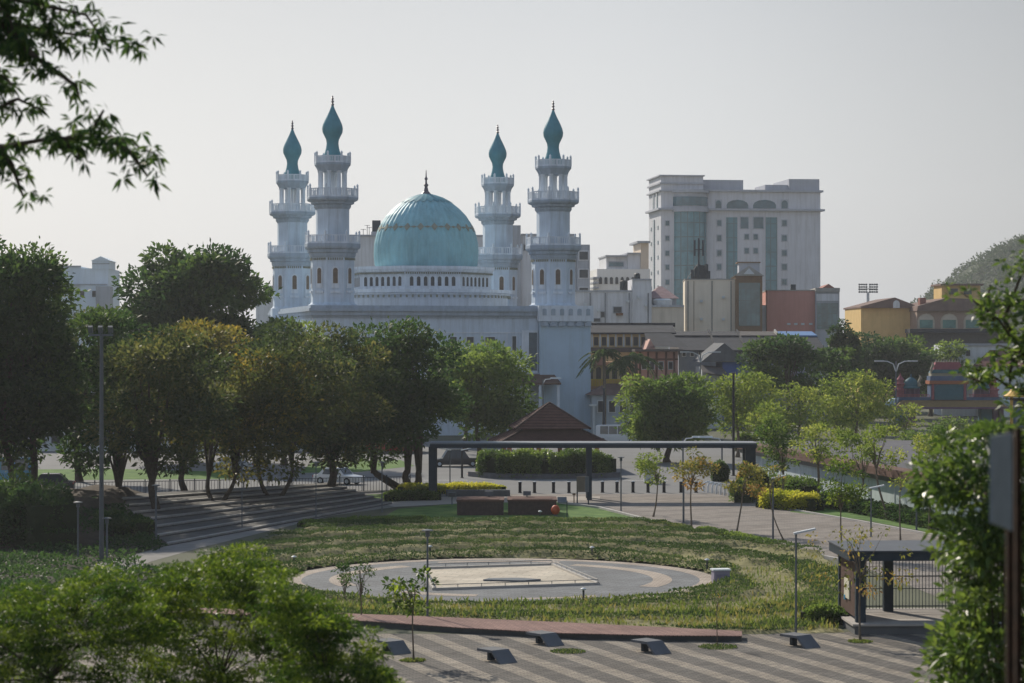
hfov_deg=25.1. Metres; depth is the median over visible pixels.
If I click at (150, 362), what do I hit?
shade tree
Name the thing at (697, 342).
shophouse
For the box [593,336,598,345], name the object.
window
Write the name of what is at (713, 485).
bike rack
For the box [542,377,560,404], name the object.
lamp post
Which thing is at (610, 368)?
palm tree
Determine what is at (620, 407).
window
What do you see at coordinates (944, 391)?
temple gate
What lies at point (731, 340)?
shophouse
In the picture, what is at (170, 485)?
iron fence
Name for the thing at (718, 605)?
sapling
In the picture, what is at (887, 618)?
shelter
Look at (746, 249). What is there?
window
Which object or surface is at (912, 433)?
feathery tree
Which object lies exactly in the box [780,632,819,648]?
bench
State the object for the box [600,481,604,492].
bollard
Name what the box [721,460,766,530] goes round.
sapling
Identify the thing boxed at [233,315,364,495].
shade tree
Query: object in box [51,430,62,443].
window
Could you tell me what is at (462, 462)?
lamp post
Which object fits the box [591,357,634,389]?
shophouse
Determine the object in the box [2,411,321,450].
market hall
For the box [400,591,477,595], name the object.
paving band
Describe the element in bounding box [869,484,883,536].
lamp post
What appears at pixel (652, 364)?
window
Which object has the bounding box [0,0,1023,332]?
sky
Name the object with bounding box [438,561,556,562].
paving band
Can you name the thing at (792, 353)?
dark tree
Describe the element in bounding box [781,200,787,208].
window
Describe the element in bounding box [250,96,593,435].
mosque
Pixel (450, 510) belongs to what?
lawn
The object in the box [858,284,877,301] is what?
floodlight mast
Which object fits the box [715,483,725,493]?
bike rack
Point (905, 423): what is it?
feathery tree
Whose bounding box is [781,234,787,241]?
window
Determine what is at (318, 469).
lawn
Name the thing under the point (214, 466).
car
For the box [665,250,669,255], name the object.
window
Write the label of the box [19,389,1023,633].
ground
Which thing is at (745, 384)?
feathery tree
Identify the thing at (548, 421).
pavilion
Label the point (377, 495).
lawn
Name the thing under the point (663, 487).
bollard
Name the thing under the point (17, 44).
overhanging tree
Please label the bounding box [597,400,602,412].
window
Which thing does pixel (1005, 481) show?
signboard
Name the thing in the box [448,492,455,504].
floodlight
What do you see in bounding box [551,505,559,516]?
lantern
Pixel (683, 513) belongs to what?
lamp post
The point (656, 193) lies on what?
side window
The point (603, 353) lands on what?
palm tree
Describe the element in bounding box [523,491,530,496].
floodlight
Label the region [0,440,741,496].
street
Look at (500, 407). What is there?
shade tree
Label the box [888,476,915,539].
sapling
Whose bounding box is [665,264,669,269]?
window
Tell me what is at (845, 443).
sapling
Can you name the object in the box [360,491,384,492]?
kerb
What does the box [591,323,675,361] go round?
shophouse
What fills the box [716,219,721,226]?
window
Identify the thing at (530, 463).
hedge
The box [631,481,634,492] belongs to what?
bollard
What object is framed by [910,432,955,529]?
sapling
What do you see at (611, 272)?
stepped building
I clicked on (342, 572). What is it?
sapling
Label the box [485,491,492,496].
floodlight
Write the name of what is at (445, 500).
pavement
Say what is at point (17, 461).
window
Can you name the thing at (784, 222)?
window
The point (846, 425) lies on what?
feathery tree
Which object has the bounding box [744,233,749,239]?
window
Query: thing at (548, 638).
bench
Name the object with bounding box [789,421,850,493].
sapling
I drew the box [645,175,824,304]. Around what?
hotel tower
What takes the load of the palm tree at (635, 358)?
on the ground at (192, 555)
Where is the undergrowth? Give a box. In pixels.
[0,496,235,628]
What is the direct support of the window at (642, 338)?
in the shophouse at (624, 339)
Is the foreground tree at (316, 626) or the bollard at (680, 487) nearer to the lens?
the foreground tree at (316, 626)
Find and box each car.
[38,473,75,487]
[212,456,252,470]
[312,467,364,484]
[437,449,475,466]
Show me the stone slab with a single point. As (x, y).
(511, 579)
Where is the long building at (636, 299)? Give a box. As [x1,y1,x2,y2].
[575,273,683,348]
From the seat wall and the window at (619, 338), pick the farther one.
the window at (619, 338)
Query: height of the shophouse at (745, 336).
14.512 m
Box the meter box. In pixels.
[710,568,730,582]
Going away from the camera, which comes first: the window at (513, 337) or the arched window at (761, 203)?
the window at (513, 337)
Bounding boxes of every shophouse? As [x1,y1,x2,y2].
[585,383,642,434]
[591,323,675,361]
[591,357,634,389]
[632,333,687,388]
[669,331,715,384]
[692,343,746,428]
[708,329,745,398]
[736,329,784,408]
[774,329,824,421]
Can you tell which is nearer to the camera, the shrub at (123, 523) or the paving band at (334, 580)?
the paving band at (334, 580)
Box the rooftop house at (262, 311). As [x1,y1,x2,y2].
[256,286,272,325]
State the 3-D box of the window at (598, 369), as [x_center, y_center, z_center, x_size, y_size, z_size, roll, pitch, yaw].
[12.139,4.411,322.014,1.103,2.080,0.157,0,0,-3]
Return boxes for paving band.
[329,565,409,585]
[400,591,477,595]
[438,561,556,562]
[519,595,593,598]
[569,564,671,586]
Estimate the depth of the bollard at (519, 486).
189.66 m
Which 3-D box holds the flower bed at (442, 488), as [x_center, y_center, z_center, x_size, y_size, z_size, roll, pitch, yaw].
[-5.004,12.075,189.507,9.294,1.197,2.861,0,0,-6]
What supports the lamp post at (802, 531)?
on the plaza at (762, 658)
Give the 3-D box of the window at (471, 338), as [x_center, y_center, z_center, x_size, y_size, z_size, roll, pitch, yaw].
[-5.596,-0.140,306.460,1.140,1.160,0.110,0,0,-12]
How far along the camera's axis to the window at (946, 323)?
447.85 m
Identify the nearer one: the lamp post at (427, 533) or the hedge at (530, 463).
the lamp post at (427, 533)
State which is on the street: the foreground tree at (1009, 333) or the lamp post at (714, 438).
the lamp post at (714, 438)
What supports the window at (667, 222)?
in the hotel tower
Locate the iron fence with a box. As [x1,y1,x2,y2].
[18,474,410,492]
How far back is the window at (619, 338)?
345.90 m
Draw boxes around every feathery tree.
[705,365,783,456]
[737,399,795,440]
[768,381,839,440]
[813,395,881,435]
[816,368,896,439]
[877,401,926,433]
[898,424,960,439]
[927,414,985,435]
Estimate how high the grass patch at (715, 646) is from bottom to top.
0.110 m
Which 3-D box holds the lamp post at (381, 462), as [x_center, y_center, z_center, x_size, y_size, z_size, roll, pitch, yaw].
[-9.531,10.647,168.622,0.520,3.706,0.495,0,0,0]
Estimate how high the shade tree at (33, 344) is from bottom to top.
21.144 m
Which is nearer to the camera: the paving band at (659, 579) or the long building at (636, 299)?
the paving band at (659, 579)
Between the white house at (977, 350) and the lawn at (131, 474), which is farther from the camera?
the white house at (977, 350)
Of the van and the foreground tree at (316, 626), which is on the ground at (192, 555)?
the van
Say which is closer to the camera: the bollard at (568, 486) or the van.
the bollard at (568, 486)
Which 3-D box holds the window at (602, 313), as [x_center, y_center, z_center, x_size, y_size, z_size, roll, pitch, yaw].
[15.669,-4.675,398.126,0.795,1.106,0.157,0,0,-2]
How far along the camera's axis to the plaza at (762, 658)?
89.81 m
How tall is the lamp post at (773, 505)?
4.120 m
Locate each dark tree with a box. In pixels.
[734,331,845,435]
[809,344,859,427]
[855,331,939,417]
[905,338,968,415]
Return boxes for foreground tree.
[0,563,195,682]
[107,542,329,682]
[244,565,406,682]
[940,239,1023,416]
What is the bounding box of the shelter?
[828,540,1023,633]
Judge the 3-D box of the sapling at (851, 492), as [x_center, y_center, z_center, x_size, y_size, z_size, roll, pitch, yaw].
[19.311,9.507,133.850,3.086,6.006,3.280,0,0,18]
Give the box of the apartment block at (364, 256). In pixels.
[351,220,589,305]
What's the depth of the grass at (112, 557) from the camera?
122.83 m
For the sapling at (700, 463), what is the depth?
154.01 m
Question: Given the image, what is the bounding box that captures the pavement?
[389,496,599,506]
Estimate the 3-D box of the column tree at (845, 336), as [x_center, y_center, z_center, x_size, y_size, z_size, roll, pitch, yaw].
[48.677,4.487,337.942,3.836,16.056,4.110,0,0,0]
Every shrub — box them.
[0,466,76,549]
[92,507,154,535]
[710,459,730,481]
[736,462,768,489]
[800,600,851,625]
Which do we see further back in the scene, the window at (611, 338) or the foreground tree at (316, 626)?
the window at (611, 338)
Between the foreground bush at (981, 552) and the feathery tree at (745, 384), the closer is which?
the foreground bush at (981, 552)
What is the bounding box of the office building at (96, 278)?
[49,256,119,392]
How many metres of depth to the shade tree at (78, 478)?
204.27 m
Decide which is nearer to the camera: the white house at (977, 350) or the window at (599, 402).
the window at (599, 402)
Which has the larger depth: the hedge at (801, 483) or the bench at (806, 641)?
the hedge at (801, 483)
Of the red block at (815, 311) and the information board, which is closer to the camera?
the information board
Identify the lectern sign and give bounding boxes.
[557,497,566,502]
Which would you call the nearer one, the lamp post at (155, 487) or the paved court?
the paved court
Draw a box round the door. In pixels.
[716,574,727,580]
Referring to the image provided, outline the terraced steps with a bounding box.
[122,483,391,545]
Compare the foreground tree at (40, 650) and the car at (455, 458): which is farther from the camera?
the car at (455, 458)
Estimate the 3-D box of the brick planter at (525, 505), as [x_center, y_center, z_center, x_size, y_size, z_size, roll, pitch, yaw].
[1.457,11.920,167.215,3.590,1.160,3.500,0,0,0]
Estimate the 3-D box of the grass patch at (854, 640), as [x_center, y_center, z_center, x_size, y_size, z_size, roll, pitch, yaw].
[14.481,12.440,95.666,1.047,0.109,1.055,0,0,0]
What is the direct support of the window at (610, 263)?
in the stepped building at (611, 272)
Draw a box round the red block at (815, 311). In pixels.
[762,284,839,396]
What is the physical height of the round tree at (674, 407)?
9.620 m
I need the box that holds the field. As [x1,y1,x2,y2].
[169,520,843,633]
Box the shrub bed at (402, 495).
[383,489,441,500]
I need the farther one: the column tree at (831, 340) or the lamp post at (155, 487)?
the column tree at (831, 340)
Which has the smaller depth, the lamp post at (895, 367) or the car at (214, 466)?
the car at (214, 466)
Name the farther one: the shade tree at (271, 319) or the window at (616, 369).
the window at (616, 369)
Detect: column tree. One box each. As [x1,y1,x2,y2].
[825,324,845,372]
[834,318,856,414]
[847,332,863,424]
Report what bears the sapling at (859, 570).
on the plaza at (762, 658)
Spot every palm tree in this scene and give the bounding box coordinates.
[575,348,633,424]
[606,361,640,386]
[612,352,662,380]
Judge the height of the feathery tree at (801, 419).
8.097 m
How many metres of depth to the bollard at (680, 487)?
190.16 m
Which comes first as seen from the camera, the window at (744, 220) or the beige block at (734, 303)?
the beige block at (734, 303)
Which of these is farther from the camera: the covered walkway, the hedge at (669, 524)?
the covered walkway
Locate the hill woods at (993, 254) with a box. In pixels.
[910,234,1023,335]
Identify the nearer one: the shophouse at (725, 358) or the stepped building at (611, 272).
the shophouse at (725, 358)
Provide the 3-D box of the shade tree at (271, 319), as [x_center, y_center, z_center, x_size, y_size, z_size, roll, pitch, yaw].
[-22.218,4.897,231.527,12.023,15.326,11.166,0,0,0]
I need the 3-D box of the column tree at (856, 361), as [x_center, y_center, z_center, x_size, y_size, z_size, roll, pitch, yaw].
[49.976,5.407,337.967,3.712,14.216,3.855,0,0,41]
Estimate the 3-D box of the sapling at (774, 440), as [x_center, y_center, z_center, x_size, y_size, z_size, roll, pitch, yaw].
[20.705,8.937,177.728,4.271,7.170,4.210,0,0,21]
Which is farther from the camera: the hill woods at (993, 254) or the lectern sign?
the hill woods at (993, 254)
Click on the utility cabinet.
(648, 476)
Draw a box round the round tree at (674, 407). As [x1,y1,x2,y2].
[611,370,723,461]
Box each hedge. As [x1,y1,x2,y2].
[297,514,430,526]
[468,448,619,478]
[507,515,691,530]
[696,526,778,543]
[728,473,820,502]
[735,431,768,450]
[756,488,823,510]
[814,490,965,531]
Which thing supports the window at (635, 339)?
in the shophouse at (624, 339)
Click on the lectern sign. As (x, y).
(561, 499)
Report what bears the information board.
on the promenade
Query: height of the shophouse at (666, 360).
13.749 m
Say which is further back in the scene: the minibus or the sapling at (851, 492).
the minibus
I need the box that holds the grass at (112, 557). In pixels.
[0,536,245,682]
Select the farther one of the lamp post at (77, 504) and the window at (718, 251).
the window at (718, 251)
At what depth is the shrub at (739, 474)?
182.99 m
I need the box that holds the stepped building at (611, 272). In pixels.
[590,241,649,289]
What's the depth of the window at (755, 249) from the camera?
552.21 m
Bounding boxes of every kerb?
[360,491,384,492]
[560,502,837,560]
[787,508,969,539]
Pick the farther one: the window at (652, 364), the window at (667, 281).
the window at (667, 281)
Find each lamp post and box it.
[73,501,82,561]
[102,517,111,557]
[152,484,159,538]
[238,461,245,526]
[312,461,319,518]
[378,461,385,511]
[422,529,432,615]
[440,448,450,482]
[460,448,470,477]
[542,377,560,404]
[603,388,604,424]
[617,456,624,510]
[680,351,720,384]
[681,465,684,522]
[682,436,698,464]
[698,436,722,459]
[731,373,735,475]
[771,475,786,538]
[793,528,815,631]
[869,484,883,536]
[874,360,917,434]
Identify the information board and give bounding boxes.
[577,476,588,504]
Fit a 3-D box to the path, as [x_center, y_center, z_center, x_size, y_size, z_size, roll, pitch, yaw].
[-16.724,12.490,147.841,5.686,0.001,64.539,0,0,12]
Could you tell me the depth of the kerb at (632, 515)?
168.58 m
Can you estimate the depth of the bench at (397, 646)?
92.30 m
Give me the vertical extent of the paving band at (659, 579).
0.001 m
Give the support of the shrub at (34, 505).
on the bank
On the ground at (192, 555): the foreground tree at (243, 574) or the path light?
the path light
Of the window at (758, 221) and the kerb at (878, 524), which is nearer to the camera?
the kerb at (878, 524)
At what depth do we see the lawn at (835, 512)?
163.20 m
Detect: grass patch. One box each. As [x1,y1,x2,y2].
[399,657,425,661]
[550,648,585,653]
[698,643,736,649]
[848,638,872,642]
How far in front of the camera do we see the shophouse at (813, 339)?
363.43 m
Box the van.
[596,425,636,440]
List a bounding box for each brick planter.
[456,496,503,514]
[507,496,556,514]
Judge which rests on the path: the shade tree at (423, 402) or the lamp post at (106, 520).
the lamp post at (106, 520)
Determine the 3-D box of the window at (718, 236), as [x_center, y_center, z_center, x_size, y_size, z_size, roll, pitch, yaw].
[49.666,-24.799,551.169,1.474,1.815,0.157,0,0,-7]
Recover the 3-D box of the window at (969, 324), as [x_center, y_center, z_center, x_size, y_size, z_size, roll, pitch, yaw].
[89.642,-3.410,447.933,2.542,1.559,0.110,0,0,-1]
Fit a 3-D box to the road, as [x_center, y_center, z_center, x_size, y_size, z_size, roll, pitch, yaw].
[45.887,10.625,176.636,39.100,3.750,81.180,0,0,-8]
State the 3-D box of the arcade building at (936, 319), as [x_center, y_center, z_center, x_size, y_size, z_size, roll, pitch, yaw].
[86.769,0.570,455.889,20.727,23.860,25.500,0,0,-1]
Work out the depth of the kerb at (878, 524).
158.95 m
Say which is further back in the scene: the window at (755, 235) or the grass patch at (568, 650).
the window at (755, 235)
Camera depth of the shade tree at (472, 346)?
261.65 m
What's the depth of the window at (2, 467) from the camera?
203.64 m
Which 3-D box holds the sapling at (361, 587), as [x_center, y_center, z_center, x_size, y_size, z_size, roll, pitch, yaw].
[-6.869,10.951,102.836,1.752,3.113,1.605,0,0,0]
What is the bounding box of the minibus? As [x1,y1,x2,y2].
[0,457,30,479]
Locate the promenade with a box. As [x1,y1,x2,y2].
[500,493,1023,603]
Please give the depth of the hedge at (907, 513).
160.50 m
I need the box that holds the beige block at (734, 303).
[683,238,763,330]
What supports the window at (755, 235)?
in the hotel tower
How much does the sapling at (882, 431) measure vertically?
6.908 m
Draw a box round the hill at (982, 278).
[933,253,1023,342]
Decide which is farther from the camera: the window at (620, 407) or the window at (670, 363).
the window at (670, 363)
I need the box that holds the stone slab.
[483,578,540,581]
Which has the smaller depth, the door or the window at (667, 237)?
the door
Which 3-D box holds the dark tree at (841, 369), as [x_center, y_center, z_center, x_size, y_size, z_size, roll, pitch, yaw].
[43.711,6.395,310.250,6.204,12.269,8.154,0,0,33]
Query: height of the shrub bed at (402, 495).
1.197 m
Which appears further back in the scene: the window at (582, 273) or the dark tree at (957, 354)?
the window at (582, 273)
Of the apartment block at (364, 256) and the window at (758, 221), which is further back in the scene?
the window at (758, 221)
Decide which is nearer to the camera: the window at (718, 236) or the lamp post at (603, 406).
the lamp post at (603, 406)
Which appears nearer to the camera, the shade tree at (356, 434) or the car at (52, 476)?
the shade tree at (356, 434)
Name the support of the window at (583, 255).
in the apartment block at (364, 256)
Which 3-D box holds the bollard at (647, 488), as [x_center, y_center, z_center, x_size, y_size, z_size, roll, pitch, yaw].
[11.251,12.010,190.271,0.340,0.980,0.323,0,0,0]
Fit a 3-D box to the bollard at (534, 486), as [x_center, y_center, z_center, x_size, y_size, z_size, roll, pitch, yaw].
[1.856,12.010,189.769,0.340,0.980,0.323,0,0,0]
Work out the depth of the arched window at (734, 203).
551.67 m
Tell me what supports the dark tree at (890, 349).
on the ground at (192, 555)
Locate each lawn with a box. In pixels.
[38,469,239,479]
[300,460,413,472]
[371,494,396,501]
[386,502,632,520]
[790,507,970,538]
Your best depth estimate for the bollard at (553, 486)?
189.68 m
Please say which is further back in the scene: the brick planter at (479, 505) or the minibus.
the minibus
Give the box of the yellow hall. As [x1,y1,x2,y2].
[843,297,914,404]
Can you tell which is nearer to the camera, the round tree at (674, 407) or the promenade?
the promenade
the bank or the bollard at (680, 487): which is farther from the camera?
the bollard at (680, 487)
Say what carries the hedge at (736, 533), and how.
on the promenade
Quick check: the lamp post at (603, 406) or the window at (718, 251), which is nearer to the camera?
the lamp post at (603, 406)
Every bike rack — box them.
[711,482,721,492]
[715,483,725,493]
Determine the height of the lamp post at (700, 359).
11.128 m
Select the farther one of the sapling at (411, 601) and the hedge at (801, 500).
the hedge at (801, 500)
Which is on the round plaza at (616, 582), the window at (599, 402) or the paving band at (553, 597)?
the paving band at (553, 597)
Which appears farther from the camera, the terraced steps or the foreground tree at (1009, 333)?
the terraced steps
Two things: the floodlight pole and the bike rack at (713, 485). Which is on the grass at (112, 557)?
the floodlight pole
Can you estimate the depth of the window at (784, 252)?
553.02 m
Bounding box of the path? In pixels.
[91,505,393,584]
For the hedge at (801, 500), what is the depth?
170.23 m
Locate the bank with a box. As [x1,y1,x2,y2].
[0,484,142,548]
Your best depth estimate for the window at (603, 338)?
345.90 m
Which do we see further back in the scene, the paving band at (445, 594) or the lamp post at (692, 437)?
the lamp post at (692, 437)
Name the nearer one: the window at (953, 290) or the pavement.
the pavement
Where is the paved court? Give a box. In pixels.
[424,560,599,589]
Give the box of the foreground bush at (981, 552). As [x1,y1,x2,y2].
[898,411,1023,682]
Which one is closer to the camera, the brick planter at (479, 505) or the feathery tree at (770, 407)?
the brick planter at (479, 505)
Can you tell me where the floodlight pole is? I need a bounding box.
[88,326,112,560]
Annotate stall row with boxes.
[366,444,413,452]
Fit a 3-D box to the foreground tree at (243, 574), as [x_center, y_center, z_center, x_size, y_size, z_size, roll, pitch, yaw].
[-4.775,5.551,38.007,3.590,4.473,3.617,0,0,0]
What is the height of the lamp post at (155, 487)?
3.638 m
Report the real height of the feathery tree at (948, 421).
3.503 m
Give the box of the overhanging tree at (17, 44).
[0,0,171,212]
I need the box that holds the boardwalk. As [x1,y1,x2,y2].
[159,608,741,641]
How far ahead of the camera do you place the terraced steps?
165.03 m
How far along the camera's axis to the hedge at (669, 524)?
155.53 m
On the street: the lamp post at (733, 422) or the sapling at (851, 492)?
the lamp post at (733, 422)
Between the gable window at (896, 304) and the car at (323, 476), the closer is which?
the car at (323, 476)
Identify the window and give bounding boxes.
[1,459,12,469]
[15,459,27,469]
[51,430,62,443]
[466,336,473,344]
[484,336,495,345]
[511,335,516,356]
[578,250,588,260]
[578,269,588,278]
[578,287,588,289]
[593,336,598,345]
[595,366,601,378]
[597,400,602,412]
[600,311,604,317]
[601,336,606,345]
[608,261,623,266]
[608,400,615,412]
[609,336,614,345]
[611,369,617,378]
[613,306,621,312]
[617,336,622,345]
[619,400,626,412]
[625,336,630,345]
[632,336,638,345]
[640,336,644,345]
[649,361,654,369]
[656,193,657,207]
[658,361,663,369]
[665,220,669,225]
[665,235,669,240]
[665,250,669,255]
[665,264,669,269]
[665,279,669,284]
[668,361,672,369]
[673,196,707,205]
[715,199,721,207]
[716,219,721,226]
[716,234,721,241]
[716,249,721,256]
[716,263,721,270]
[727,200,747,207]
[740,216,748,228]
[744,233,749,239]
[744,247,749,253]
[753,200,775,207]
[753,216,763,228]
[753,233,757,239]
[753,247,757,253]
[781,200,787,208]
[781,219,787,226]
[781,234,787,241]
[781,249,787,256]
[781,263,787,270]
[781,278,787,285]
[893,300,899,307]
[920,320,932,327]
[943,320,955,327]
[949,288,957,293]
[966,320,978,327]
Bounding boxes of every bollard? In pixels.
[518,481,521,492]
[532,481,536,492]
[551,481,555,492]
[567,481,570,492]
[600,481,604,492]
[615,481,618,492]
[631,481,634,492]
[646,481,649,492]
[662,481,665,492]
[679,481,682,492]
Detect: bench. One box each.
[374,638,410,654]
[477,646,516,663]
[526,630,563,646]
[631,638,670,654]
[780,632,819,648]
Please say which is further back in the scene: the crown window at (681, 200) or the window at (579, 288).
the crown window at (681, 200)
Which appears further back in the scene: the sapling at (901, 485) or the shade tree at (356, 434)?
the shade tree at (356, 434)
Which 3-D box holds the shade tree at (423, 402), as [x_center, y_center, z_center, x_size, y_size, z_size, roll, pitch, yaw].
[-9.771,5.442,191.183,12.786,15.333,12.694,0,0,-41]
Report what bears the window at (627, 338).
in the shophouse at (624, 339)
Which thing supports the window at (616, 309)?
in the long building at (636, 299)
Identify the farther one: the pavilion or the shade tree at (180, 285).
the shade tree at (180, 285)
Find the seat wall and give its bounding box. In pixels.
[446,490,509,495]
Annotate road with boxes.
[738,440,1023,516]
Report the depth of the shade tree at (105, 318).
171.00 m
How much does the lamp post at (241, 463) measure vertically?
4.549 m
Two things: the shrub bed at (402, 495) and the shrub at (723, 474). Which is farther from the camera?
the shrub at (723, 474)
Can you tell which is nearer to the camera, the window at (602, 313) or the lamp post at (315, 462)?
the lamp post at (315, 462)
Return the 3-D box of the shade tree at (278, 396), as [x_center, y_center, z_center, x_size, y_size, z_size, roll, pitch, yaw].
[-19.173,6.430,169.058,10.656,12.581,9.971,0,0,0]
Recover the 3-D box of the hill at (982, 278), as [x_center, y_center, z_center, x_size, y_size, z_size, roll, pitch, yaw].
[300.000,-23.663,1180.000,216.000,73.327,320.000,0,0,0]
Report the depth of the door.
118.52 m
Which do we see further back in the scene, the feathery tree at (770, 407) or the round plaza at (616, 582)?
the feathery tree at (770, 407)
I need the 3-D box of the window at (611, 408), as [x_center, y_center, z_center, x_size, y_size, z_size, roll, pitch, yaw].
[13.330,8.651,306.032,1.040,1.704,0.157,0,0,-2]
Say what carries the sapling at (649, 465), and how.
on the promenade
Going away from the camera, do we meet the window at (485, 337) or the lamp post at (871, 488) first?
the lamp post at (871, 488)
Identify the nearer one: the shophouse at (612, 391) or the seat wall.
the seat wall
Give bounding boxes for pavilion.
[488,402,606,452]
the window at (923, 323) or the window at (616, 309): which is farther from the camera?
the window at (923, 323)
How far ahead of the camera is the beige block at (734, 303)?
411.67 m
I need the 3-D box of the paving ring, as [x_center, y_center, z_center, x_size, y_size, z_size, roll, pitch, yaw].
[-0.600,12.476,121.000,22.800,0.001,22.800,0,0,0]
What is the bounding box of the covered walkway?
[429,441,756,499]
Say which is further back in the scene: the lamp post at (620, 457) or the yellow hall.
the yellow hall
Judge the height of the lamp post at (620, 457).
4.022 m
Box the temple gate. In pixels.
[887,359,1009,424]
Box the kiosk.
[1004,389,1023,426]
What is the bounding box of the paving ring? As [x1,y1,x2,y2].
[286,558,710,602]
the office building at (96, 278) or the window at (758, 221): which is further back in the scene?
the window at (758, 221)
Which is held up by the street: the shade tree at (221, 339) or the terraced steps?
the shade tree at (221, 339)
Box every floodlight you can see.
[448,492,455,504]
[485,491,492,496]
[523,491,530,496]
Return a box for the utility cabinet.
[644,468,653,482]
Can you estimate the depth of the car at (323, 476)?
201.22 m
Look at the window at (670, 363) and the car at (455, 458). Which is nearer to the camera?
the car at (455, 458)
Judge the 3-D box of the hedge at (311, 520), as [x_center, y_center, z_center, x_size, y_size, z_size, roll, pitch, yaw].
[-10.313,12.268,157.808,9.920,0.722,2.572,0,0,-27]
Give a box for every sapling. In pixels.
[331,561,355,599]
[339,552,376,614]
[381,565,440,658]
[632,450,668,516]
[668,446,719,526]
[709,592,725,644]
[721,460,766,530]
[752,411,805,488]
[757,464,789,539]
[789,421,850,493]
[803,524,917,639]
[814,454,870,539]
[824,428,881,512]
[851,423,907,519]
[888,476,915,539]
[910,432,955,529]
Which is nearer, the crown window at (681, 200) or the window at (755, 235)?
the crown window at (681, 200)
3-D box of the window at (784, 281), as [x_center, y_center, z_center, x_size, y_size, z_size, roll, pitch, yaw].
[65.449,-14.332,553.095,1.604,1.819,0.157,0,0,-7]
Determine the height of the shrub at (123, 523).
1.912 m
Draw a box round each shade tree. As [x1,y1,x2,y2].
[0,234,106,490]
[47,303,167,486]
[51,302,134,481]
[75,322,242,508]
[91,238,281,461]
[128,316,262,490]
[187,344,325,499]
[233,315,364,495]
[236,314,340,465]
[276,320,415,486]
[346,315,474,488]
[429,336,507,450]
[430,341,542,457]
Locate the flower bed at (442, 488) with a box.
[395,481,506,493]
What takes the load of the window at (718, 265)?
in the hotel tower
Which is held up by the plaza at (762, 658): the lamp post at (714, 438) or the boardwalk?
the boardwalk
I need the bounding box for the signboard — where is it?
[989,428,1021,682]
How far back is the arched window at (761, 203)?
552.48 m
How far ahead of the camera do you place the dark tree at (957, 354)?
382.53 m
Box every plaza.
[54,632,1023,682]
[301,560,699,600]
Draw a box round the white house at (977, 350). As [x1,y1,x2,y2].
[934,343,1023,416]
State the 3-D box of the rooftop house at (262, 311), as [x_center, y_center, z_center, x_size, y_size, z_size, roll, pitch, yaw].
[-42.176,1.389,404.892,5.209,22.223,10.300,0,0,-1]
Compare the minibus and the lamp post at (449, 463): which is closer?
the lamp post at (449, 463)
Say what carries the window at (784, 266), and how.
in the hotel tower
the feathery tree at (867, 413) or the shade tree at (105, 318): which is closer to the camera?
the shade tree at (105, 318)
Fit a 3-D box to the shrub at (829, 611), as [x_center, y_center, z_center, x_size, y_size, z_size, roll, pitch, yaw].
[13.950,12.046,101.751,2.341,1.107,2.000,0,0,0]
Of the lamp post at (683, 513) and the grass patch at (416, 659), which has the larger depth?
the lamp post at (683, 513)
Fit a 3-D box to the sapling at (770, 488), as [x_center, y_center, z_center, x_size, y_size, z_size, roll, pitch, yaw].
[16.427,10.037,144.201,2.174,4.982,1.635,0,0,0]
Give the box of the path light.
[581,587,585,599]
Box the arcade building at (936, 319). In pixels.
[905,284,1014,396]
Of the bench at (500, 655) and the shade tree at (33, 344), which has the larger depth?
the shade tree at (33, 344)
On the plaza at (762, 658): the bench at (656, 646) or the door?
the bench at (656, 646)
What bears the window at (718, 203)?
in the hotel tower
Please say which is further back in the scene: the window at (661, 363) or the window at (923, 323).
the window at (923, 323)
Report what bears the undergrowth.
on the grass at (112, 557)

